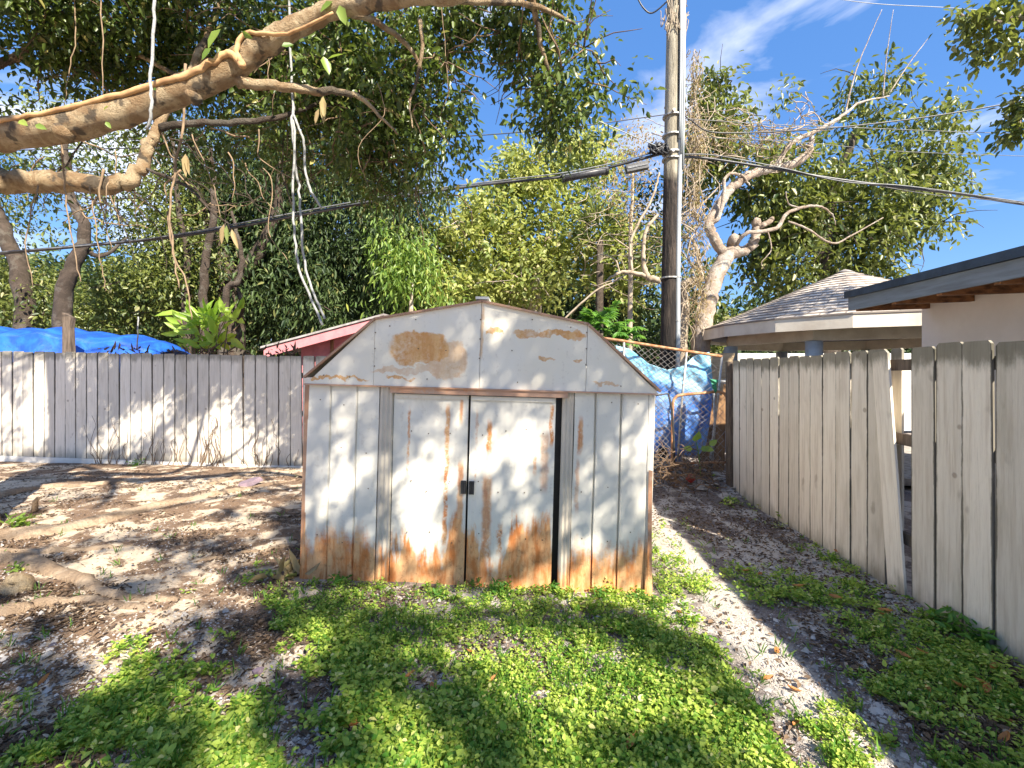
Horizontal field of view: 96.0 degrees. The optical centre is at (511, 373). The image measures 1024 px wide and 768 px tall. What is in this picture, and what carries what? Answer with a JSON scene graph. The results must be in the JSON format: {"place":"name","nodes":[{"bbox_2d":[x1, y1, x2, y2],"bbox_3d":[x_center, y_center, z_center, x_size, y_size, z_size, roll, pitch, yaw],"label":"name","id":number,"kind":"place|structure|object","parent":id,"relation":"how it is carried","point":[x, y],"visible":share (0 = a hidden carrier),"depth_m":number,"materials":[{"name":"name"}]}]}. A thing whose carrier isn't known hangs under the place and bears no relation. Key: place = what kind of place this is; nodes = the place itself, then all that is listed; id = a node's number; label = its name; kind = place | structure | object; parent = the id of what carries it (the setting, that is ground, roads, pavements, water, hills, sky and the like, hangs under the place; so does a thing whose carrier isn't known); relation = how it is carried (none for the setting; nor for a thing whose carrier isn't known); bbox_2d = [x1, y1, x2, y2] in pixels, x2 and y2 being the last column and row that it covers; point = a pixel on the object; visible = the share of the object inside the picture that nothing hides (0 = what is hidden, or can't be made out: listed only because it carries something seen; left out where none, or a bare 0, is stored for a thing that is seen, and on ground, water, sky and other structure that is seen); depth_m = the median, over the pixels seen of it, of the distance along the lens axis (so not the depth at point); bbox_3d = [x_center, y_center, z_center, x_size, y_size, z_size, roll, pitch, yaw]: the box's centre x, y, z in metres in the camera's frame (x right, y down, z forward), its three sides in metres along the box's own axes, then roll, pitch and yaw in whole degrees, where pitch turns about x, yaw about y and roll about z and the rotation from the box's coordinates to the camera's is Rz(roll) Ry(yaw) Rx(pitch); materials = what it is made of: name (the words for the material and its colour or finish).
{"place":"outdoors","nodes":[
{"label":"outdoors","id":0,"kind":"place"},
{"bbox_2d":[0,326,189,354],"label":"tarpaulin cover","id":1,"kind":"object","parent":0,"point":[33,340],"visible":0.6,"depth_m":9.75,"materials":[{"name":"blue plastic"}]},
{"bbox_2d":[136,317,138,348],"bbox_3d":[-6.749,-0.720,8.310,0.094,0.590,0.036,0,0,43],"label":"pole","id":2,"kind":"object","parent":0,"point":[137,333],"visible":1,"depth_m":8.29,"materials":[{"name":"white metal"}]},
{"bbox_2d":[0,426,1023,767],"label":"ground","id":3,"kind":"structure","parent":0,"point":[198,510],"depth_m":3.50,"materials":[{"name":"grey gravel"}]},
{"bbox_2d":[2,561,29,572],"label":"weed tuft","id":4,"kind":"object","parent":3,"relation":"on","point":[16,569],"visible":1,"depth_m":3.62,"materials":[{"name":"green plant"}]},
{"bbox_2d":[0,512,40,527],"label":"weed tuft","id":5,"kind":"object","parent":3,"relation":"on","point":[20,520],"visible":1,"depth_m":4.64,"materials":[{"name":"green plant"}]},
{"bbox_2d":[37,670,51,685],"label":"fallen leaf","id":6,"kind":"object","parent":3,"relation":"on","point":[43,679],"visible":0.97,"depth_m":2.38,"materials":[{"name":"brown plant"}]},
{"bbox_2d":[38,650,54,660],"bbox_3d":[-2.605,1.584,2.581,0.064,0.058,0.063,0,0,0],"label":"grey stone","id":7,"kind":"object","parent":3,"relation":"on","point":[49,653],"visible":0.88,"depth_m":2.57,"materials":[{"name":"grey stone"}]},
{"bbox_2d":[0,79,110,328],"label":"shade tree","id":8,"kind":"object","parent":3,"relation":"on","point":[18,265],"visible":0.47,"depth_m":12.08,"materials":[{"name":"green plant"}]},
{"bbox_2d":[62,312,75,352],"bbox_3d":[-8.694,-0.675,9.050,0.188,1.025,0.100,0,0,0],"label":"wooden post","id":9,"kind":"object","parent":3,"relation":"on","point":[68,332],"visible":0.71,"depth_m":9.00,"materials":[{"name":"brown wood"}]},
{"bbox_2d":[0,49,246,337],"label":"shade tree","id":10,"kind":"object","parent":3,"relation":"on","point":[66,297],"visible":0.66,"depth_m":12.43,"materials":[{"name":"green plant"}]},
{"bbox_2d":[125,458,145,466],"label":"weed tuft","id":11,"kind":"object","parent":3,"relation":"on","point":[136,463],"visible":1,"depth_m":7.94,"materials":[{"name":"green plant"}]},
{"bbox_2d":[156,296,245,354],"bbox_3d":[-5.787,0.103,8.541,2.006,3.000,0.754,0,0,0],"label":"broadleaf plant","id":12,"kind":"object","parent":3,"relation":"on","point":[210,319],"visible":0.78,"depth_m":8.48,"materials":[{"name":"green plant"}]},
{"bbox_2d":[238,477,262,486],"bbox_3d":[-3.647,1.528,6.441,0.320,0.146,0.284,0,0,-23],"label":"purple stone","id":13,"kind":"object","parent":3,"relation":"on","point":[250,482],"visible":0.88,"depth_m":6.38,"materials":[{"name":"stone"}]},
{"bbox_2d":[252,666,263,675],"bbox_3d":[-1.360,1.590,2.459,0.062,0.034,0.041,0,0,0],"label":"pink stone","id":14,"kind":"object","parent":3,"relation":"on","point":[257,670],"visible":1,"depth_m":2.45,"materials":[{"name":"pink stone"}]},
{"bbox_2d":[249,549,319,581],"bbox_3d":[-1.735,1.516,3.549,0.491,0.313,0.253,0,0,-22],"label":"dry leaf heap","id":15,"kind":"object","parent":3,"relation":"on","point":[288,568],"visible":0.94,"depth_m":3.54,"materials":[{"name":"beige plant"}]},
{"bbox_2d":[108,60,468,425],"bbox_3d":[-7.339,-4.567,15.653,11.865,12.373,7.504,0,0,0],"label":"mango tree","id":16,"kind":"object","parent":3,"relation":"on","point":[260,254],"visible":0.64,"depth_m":13.82,"materials":[{"name":"green plant"}]},
{"bbox_2d":[0,351,586,467],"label":"picket fence","id":17,"kind":"object","parent":3,"relation":"on","point":[52,404],"visible":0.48,"depth_m":8.09,"materials":[{"name":"white wood"}]},
{"bbox_2d":[84,413,298,465],"bbox_3d":[-5.605,1.166,7.978,4.030,0.960,0.031,0,0,6],"label":"climbing vine","id":18,"kind":"object","parent":17,"relation":"attached to","point":[206,450],"visible":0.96,"depth_m":7.95,"materials":[{"name":"brown plant"}]},
{"bbox_2d":[96,341,300,356],"bbox_3d":[-5.671,-0.388,8.300,3.743,0.407,0.444,0,0,0],"label":"dried creeper","id":19,"kind":"object","parent":17,"relation":"on","point":[295,349],"visible":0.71,"depth_m":8.28,"materials":[{"name":"brown plant"}]},
{"bbox_2d":[302,576,324,589],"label":"weed tuft","id":20,"kind":"object","parent":3,"relation":"on","point":[313,583],"visible":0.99,"depth_m":3.44,"materials":[{"name":"green plant"}]},
{"bbox_2d":[260,313,387,429],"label":"pink house","id":21,"kind":"structure","parent":3,"relation":"on","point":[326,342],"depth_m":11.00,"materials":[{"name":"paint"}]},
{"bbox_2d":[0,0,666,634],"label":"fig tree","id":22,"kind":"object","parent":3,"relation":"on","point":[112,58],"visible":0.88,"depth_m":4.30,"materials":[{"name":"green plant"}]},
{"bbox_2d":[145,0,155,128],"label":"hanging rope","id":23,"kind":"object","parent":22,"relation":"hanging from","point":[151,66],"visible":1,"depth_m":3.07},
{"bbox_2d":[0,1,346,247],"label":"pothos creeper","id":24,"kind":"object","parent":22,"relation":"attached to","point":[219,57],"visible":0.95,"depth_m":3.18,"materials":[{"name":"green plant"}]},
{"bbox_2d":[288,0,325,325],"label":"hanging rope","id":25,"kind":"object","parent":22,"relation":"hanging from","point":[293,119],"visible":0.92,"depth_m":4.17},
{"bbox_2d":[327,571,352,588],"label":"weed tuft","id":26,"kind":"object","parent":3,"relation":"on","point":[337,579],"visible":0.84,"depth_m":3.47,"materials":[{"name":"green plant"}]},
{"bbox_2d":[346,206,468,319],"bbox_3d":[-2.846,-1.719,13.112,3.409,6.653,2.774,0,0,0],"label":"leafy bush","id":27,"kind":"object","parent":3,"relation":"on","point":[395,270],"visible":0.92,"depth_m":12.88,"materials":[{"name":"green plant"}]},
{"bbox_2d":[423,584,449,599],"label":"weed tuft","id":28,"kind":"object","parent":3,"relation":"on","point":[440,593],"visible":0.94,"depth_m":3.31,"materials":[{"name":"green plant"}]},
{"bbox_2d":[0,226,912,366],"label":"wood","id":29,"kind":"object","parent":3,"relation":"on","point":[658,303],"visible":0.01,"depth_m":25.36,"materials":[{"name":"green plant"}]},
{"bbox_2d":[465,577,480,588],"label":"weed tuft","id":30,"kind":"object","parent":3,"relation":"on","point":[472,581],"visible":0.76,"depth_m":3.53,"materials":[{"name":"green plant"}]},
{"bbox_2d":[299,296,661,595],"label":"metal shed","id":31,"kind":"structure","parent":3,"relation":"on","point":[486,439],"depth_m":3.53,"materials":[{"name":"white metal"}]},
{"bbox_2d":[389,393,468,584],"bbox_3d":[-0.641,0.909,3.553,0.580,1.490,0.061,2,0,2],"label":"door","id":32,"kind":"structure","parent":31,"relation":"in","point":[434,459],"depth_m":3.56,"materials":[{"name":"metal"}]},
{"bbox_2d":[466,396,555,590],"bbox_3d":[-0.011,0.927,3.524,0.655,1.490,0.061,2,0,2],"label":"door","id":33,"kind":"structure","parent":31,"relation":"in","point":[511,460],"depth_m":3.53,"materials":[{"name":"metal"}]},
{"bbox_2d":[490,577,509,595],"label":"weed tuft","id":34,"kind":"object","parent":3,"relation":"on","point":[497,584],"visible":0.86,"depth_m":3.43,"materials":[{"name":"green plant"}]},
{"bbox_2d":[0,474,1023,767],"bbox_3d":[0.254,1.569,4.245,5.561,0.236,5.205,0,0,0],"label":"ground cover","id":35,"kind":"object","parent":3,"relation":"on","point":[712,752],"visible":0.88,"depth_m":2.28,"materials":[{"name":"green plant"}]},
{"bbox_2d":[626,731,635,748],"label":"fallen leaf","id":36,"kind":"object","parent":35,"relation":"on","point":[632,743],"visible":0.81,"depth_m":2.02,"materials":[{"name":"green plant"}]},
{"bbox_2d":[829,594,841,597],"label":"fallen leaf","id":37,"kind":"object","parent":35,"relation":"on","point":[834,595],"visible":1,"depth_m":3.35,"materials":[{"name":"brown plant"}]},
{"bbox_2d":[878,608,895,611],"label":"fallen leaf","id":38,"kind":"object","parent":35,"relation":"on","point":[887,609],"visible":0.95,"depth_m":3.15,"materials":[{"name":"brown plant"}]},
{"bbox_2d":[895,649,912,658],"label":"fallen leaf","id":39,"kind":"object","parent":35,"relation":"on","point":[903,654],"visible":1,"depth_m":2.66,"materials":[{"name":"brown plant"}]},
{"bbox_2d":[949,678,969,687],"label":"fallen leaf","id":40,"kind":"object","parent":35,"relation":"on","point":[959,684],"visible":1,"depth_m":2.40,"materials":[{"name":"brown plant"}]},
{"bbox_2d":[983,682,991,691],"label":"fallen leaf","id":41,"kind":"object","parent":35,"relation":"on","point":[986,687],"visible":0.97,"depth_m":2.38,"materials":[{"name":"brown plant"}]},
{"bbox_2d":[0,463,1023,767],"bbox_3d":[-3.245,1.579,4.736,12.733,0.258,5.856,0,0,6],"label":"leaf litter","id":42,"kind":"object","parent":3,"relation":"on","point":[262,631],"visible":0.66,"depth_m":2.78,"materials":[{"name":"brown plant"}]},
{"bbox_2d":[717,492,729,497],"bbox_3d":[2.800,1.625,6.080,0.144,0.083,0.121,0,0,-13],"label":"rubble slab","id":43,"kind":"object","parent":42,"relation":"on","point":[723,495],"depth_m":6.08,"materials":[{"name":"stone"}]},
{"bbox_2d":[380,114,661,324],"bbox_3d":[0.518,-3.501,15.645,9.492,10.261,5.447,0,0,0],"label":"yellow green tree","id":44,"kind":"object","parent":3,"relation":"on","point":[520,253],"visible":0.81,"depth_m":14.99,"materials":[{"name":"green plant"}]},
{"bbox_2d":[544,580,561,591],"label":"weed tuft","id":45,"kind":"object","parent":3,"relation":"on","point":[554,586],"visible":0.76,"depth_m":3.50,"materials":[{"name":"green plant"}]},
{"bbox_2d":[387,157,724,365],"bbox_3d":[1.156,-3.058,17.894,13.446,9.335,5.232,0,0,8],"label":"dark hedge tree","id":46,"kind":"object","parent":3,"relation":"on","point":[639,320],"visible":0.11,"depth_m":17.02,"materials":[{"name":"green plant"}]},
{"bbox_2d":[563,195,628,332],"bbox_3d":[2.733,-1.998,14.440,2.368,7.198,1.616,0,0,0],"label":"fan palm","id":47,"kind":"object","parent":3,"relation":"on","point":[599,292],"visible":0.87,"depth_m":14.40,"materials":[{"name":"green plant"}]},
{"bbox_2d":[592,585,608,598],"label":"weed tuft","id":48,"kind":"object","parent":3,"relation":"on","point":[600,592],"visible":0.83,"depth_m":3.41,"materials":[{"name":"green plant"}]},
{"bbox_2d":[578,299,646,347],"bbox_3d":[1.506,0.212,7.602,1.386,2.776,0.926,0,0,0],"label":"papaya plant","id":49,"kind":"object","parent":3,"relation":"on","point":[603,317],"visible":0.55,"depth_m":7.42,"materials":[{"name":"green plant"}]},
{"bbox_2d":[580,104,664,349],"bbox_3d":[2.994,-2.616,12.049,2.404,8.438,1.821,0,0,0],"label":"feathery tree","id":50,"kind":"object","parent":3,"relation":"on","point":[630,276],"visible":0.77,"depth_m":11.96,"materials":[{"name":"green plant"}]},
{"bbox_2d":[626,590,646,602],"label":"weed tuft","id":51,"kind":"object","parent":3,"relation":"on","point":[637,595],"visible":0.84,"depth_m":3.38,"materials":[{"name":"green plant"}]},
{"bbox_2d":[605,337,722,470],"bbox_3d":[2.282,0.485,7.002,1.849,2.084,0.049,0,0,0],"label":"chain link fence","id":52,"kind":"object","parent":3,"relation":"on","point":[715,409],"visible":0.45,"depth_m":7.01,"materials":[{"name":"metal"}]},
{"bbox_2d":[616,346,712,461],"bbox_3d":[2.385,0.499,7.199,1.539,1.858,0.113,0,0,0],"label":"tarpaulin sheet","id":53,"kind":"object","parent":3,"relation":"on","point":[705,380],"visible":0.41,"depth_m":7.19,"materials":[{"name":"blue"}]},
{"bbox_2d":[654,393,675,468],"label":"chain link gate","id":54,"kind":"structure","parent":3,"relation":"on","point":[672,417],"depth_m":6.39,"materials":[{"name":"grey metal"}]},
{"bbox_2d":[647,0,688,458],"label":"utility pole","id":55,"kind":"object","parent":3,"relation":"on","point":[670,149],"visible":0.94,"depth_m":7.88,"materials":[{"name":"grey wood"}]},
{"bbox_2d":[0,154,647,252],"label":"overhead cable","id":56,"kind":"object","parent":55,"relation":"attached to","point":[302,211],"visible":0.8,"depth_m":7.25,"materials":[{"name":"black rubber"}]},
{"bbox_2d":[0,153,660,254],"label":"overhead cable","id":57,"kind":"object","parent":55,"relation":"attached to","point":[359,203],"visible":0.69,"depth_m":7.35,"materials":[{"name":"black rubber"}]},
{"bbox_2d":[561,166,608,182],"bbox_3d":[1.243,-3.385,7.850,0.804,0.287,0.150,0,0,0],"label":"splice closure","id":58,"kind":"object","parent":57,"relation":"attached to","point":[595,172],"visible":0.98,"depth_m":7.79,"materials":[{"name":"black plastic"}]},
{"bbox_2d":[624,160,648,173],"bbox_3d":[2.126,-3.505,7.845,0.395,0.194,0.130,0,0,0],"label":"terminal box","id":59,"kind":"object","parent":57,"relation":"hanging from","point":[636,167],"visible":1,"depth_m":7.79,"materials":[{"name":"grey metal"}]},
{"bbox_2d":[18,114,665,150],"bbox_3d":[-2.469,-3.860,7.410,10.246,1.165,0.136,0,0,-6],"label":"overhead cable","id":60,"kind":"object","parent":55,"relation":"attached to","point":[317,143],"visible":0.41,"depth_m":7.16,"materials":[{"name":"grey metal"}]},
{"bbox_2d":[432,8,657,146],"bbox_3d":[0.732,-4.516,6.980,4.113,1.345,0.379,0,0,-21],"label":"overhead cable","id":61,"kind":"object","parent":55,"relation":"attached to","point":[591,117],"visible":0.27,"depth_m":7.39,"materials":[{"name":"black rubber"}]},
{"bbox_2d":[638,0,668,13],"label":"overhead cable","id":62,"kind":"object","parent":55,"relation":"attached to","point":[648,12],"visible":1,"depth_m":7.99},
{"bbox_2d":[685,118,1008,133],"bbox_3d":[6.155,-4.116,7.748,6.460,0.514,0.107,0,0,4],"label":"overhead cable","id":63,"kind":"object","parent":55,"relation":"attached to","point":[844,127],"visible":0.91,"depth_m":7.82,"materials":[{"name":"black rubber"}]},
{"bbox_2d":[685,101,1019,133],"bbox_3d":[5.721,-4.252,7.609,5.628,0.403,0.097,0,0,6],"label":"overhead cable","id":64,"kind":"object","parent":55,"relation":"attached to","point":[840,126],"visible":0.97,"depth_m":7.63,"materials":[{"name":"black rubber"}]},
{"bbox_2d":[684,156,1023,205],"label":"overhead cable","id":65,"kind":"object","parent":55,"relation":"attached to","point":[788,171],"visible":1,"depth_m":7.68,"materials":[{"name":"black rubber"}]},
{"bbox_2d":[883,186,1023,204],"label":"overhead cable","id":66,"kind":"object","parent":65,"relation":"attached to","point":[950,196],"visible":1,"depth_m":7.48,"materials":[{"name":"black rubber"}]},
{"bbox_2d":[684,154,1023,202],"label":"overhead cable","id":67,"kind":"object","parent":55,"relation":"attached to","point":[856,182],"visible":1,"depth_m":7.63,"materials":[{"name":"black rubber"}]},
{"bbox_2d":[686,474,695,482],"bbox_3d":[2.508,1.481,6.493,0.141,0.138,0.113,0,0,0],"label":"crushed can","id":68,"kind":"object","parent":3,"relation":"on","point":[691,480],"visible":0.41,"depth_m":6.45,"materials":[{"name":"red metal"}]},
{"bbox_2d":[653,436,731,496],"bbox_3d":[2.470,1.240,6.414,1.477,0.774,1.453,0,0,0],"label":"brush pile","id":69,"kind":"object","parent":3,"relation":"on","point":[668,472],"visible":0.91,"depth_m":6.17,"materials":[{"name":"brown plant"}]},
{"bbox_2d":[684,431,716,475],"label":"seedling vine","id":70,"kind":"object","parent":69,"relation":"on","point":[697,436],"visible":0.84,"depth_m":6.29,"materials":[{"name":"green plant"}]},
{"bbox_2d":[696,487,709,489],"bbox_3d":[2.591,1.574,6.289,0.158,0.032,0.136,0,0,-22],"label":"rubble slab","id":71,"kind":"object","parent":3,"relation":"on","point":[701,488],"depth_m":6.25,"materials":[{"name":"stone"}]},
{"bbox_2d":[699,384,725,469],"bbox_3d":[3.266,0.880,7.510,0.448,1.406,0.020,0,0,0],"label":"plywood board","id":72,"kind":"object","parent":3,"relation":"on","point":[720,427],"visible":0.36,"depth_m":7.50,"materials":[{"name":"brown wood"}]},
{"bbox_2d":[710,353,734,395],"bbox_3d":[3.313,0.015,7.360,0.500,0.684,0.020,0,0,0],"label":"plywood board","id":73,"kind":"object","parent":3,"relation":"on","point":[715,361],"visible":0.35,"depth_m":7.35,"materials":[{"name":"wood"}]},
{"bbox_2d":[720,496,739,506],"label":"weed tuft","id":74,"kind":"object","parent":3,"relation":"on","point":[730,500],"visible":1,"depth_m":5.78,"materials":[{"name":"green plant"}]},
{"bbox_2d":[565,9,926,365],"bbox_3d":[5.234,-3.289,9.487,8.495,9.832,1.028,0,0,-8],"label":"pruned tree","id":75,"kind":"object","parent":3,"relation":"on","point":[730,251],"visible":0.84,"depth_m":9.49,"materials":[{"name":"beige plant"}]},
{"bbox_2d":[570,49,840,358],"bbox_3d":[4.064,-3.162,9.768,5.625,6.857,2.044,0,0,11],"label":"dead vine","id":76,"kind":"object","parent":75,"relation":"hanging from","point":[692,149],"visible":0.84,"depth_m":9.25,"materials":[{"name":"beige plant"}]},
{"bbox_2d":[763,674,772,679],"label":"fallen leaf","id":77,"kind":"object","parent":3,"relation":"on","point":[769,676],"visible":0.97,"depth_m":2.53,"materials":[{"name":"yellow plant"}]},
{"bbox_2d":[788,685,803,691],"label":"fallen leaf","id":78,"kind":"object","parent":3,"relation":"on","point":[794,688],"visible":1,"depth_m":2.43,"materials":[{"name":"orange plant"}]},
{"bbox_2d":[788,543,805,551],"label":"weed tuft","id":79,"kind":"object","parent":3,"relation":"on","point":[801,548],"visible":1,"depth_m":4.33,"materials":[{"name":"green plant"}]},
{"bbox_2d":[702,269,921,485],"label":"garden pavilion","id":80,"kind":"structure","parent":3,"relation":"on","point":[816,318],"depth_m":7.86,"materials":[{"name":"concrete"}]},
{"bbox_2d":[810,558,816,563],"bbox_3d":[2.666,1.662,4.070,0.048,0.039,0.050,0,0,-12],"label":"pebble stone","id":81,"kind":"object","parent":3,"relation":"on","point":[813,561],"visible":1,"depth_m":4.06,"materials":[{"name":"grey stone"}]},
{"bbox_2d":[634,41,1008,356],"bbox_3d":[9.524,-4.315,15.119,11.782,11.908,5.754,0,0,0],"label":"mango tree","id":82,"kind":"object","parent":3,"relation":"on","point":[901,214],"visible":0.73,"depth_m":14.25,"materials":[{"name":"green plant"}]},
{"bbox_2d":[738,353,910,430],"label":"garden wall","id":83,"kind":"structure","parent":3,"relation":"on","point":[907,400],"depth_m":12.80,"materials":[{"name":"white paint"}]},
{"bbox_2d":[725,340,1023,664],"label":"picket fence","id":84,"kind":"object","parent":3,"relation":"on","point":[815,445],"visible":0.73,"depth_m":3.50,"materials":[{"name":"grey wood"}]},
{"bbox_2d":[671,390,725,470],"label":"chain link gate","id":85,"kind":"structure","parent":84,"relation":"attached to","point":[699,394],"depth_m":6.60,"materials":[{"name":"metal"}]},
{"bbox_2d":[710,379,718,392],"bbox_3d":[2.872,0.186,6.546,0.135,0.208,0.048,0,0,0],"label":"cloth rag","id":86,"kind":"object","parent":85,"relation":"on","point":[714,383],"visible":1,"depth_m":6.54,"materials":[{"name":"green fabric"}]},
{"bbox_2d":[885,594,893,597],"bbox_3d":[2.803,1.655,3.423,0.054,0.041,0.046,0,0,0],"label":"pebble stone","id":87,"kind":"object","parent":3,"relation":"on","point":[889,595],"visible":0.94,"depth_m":3.41,"materials":[{"name":"grey stone"}]},
{"bbox_2d":[873,611,906,632],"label":"weed tuft","id":88,"kind":"object","parent":3,"relation":"on","point":[891,619],"visible":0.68,"depth_m":2.99,"materials":[{"name":"green plant"}]},
{"bbox_2d":[844,245,1023,446],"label":"white house","id":89,"kind":"structure","parent":3,"relation":"on","point":[981,298],"depth_m":4.71,"materials":[{"name":"paint"}]},
{"bbox_2d":[925,603,972,635],"bbox_3d":[2.854,1.602,3.006,0.315,0.150,0.236,0,0,-20],"label":"weed tuft","id":90,"kind":"object","parent":3,"relation":"on","point":[951,616],"visible":0.91,"depth_m":2.97,"materials":[{"name":"green plant"}]},
{"bbox_2d":[928,0,1023,157],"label":"corner tree","id":91,"kind":"object","parent":3,"relation":"on","point":[970,23],"visible":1,"depth_m":4.61,"materials":[{"name":"green plant"}]},
{"bbox_2d":[957,619,1001,652],"bbox_3d":[2.916,1.613,2.825,0.293,0.123,0.234,0,0,-36],"label":"weed tuft","id":92,"kind":"object","parent":3,"relation":"on","point":[984,636],"visible":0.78,"depth_m":2.81,"materials":[{"name":"green plant"}]},
{"bbox_2d":[998,728,1010,741],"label":"fallen leaf","id":93,"kind":"object","parent":3,"relation":"on","point":[1006,733],"visible":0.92,"depth_m":2.10,"materials":[{"name":"brown plant"}]},
{"bbox_2d":[0,0,1023,350],"label":"sky","id":94,"kind":"structure","parent":0,"point":[807,39],"materials":[{"name":"blue"}]},
{"bbox_2d":[704,137,1014,155],"bbox_3d":[6.616,-3.779,7.767,6.582,0.630,0.058,0,0,4],"label":"overhead cable","id":95,"kind":"object","parent":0,"point":[864,148],"visible":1,"depth_m":7.83,"materials":[{"name":"grey metal"}]},
{"bbox_2d":[845,0,975,9],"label":"overhead cable","id":96,"kind":"object","parent":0,"point":[905,5],"visible":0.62,"depth_m":8.46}
]}

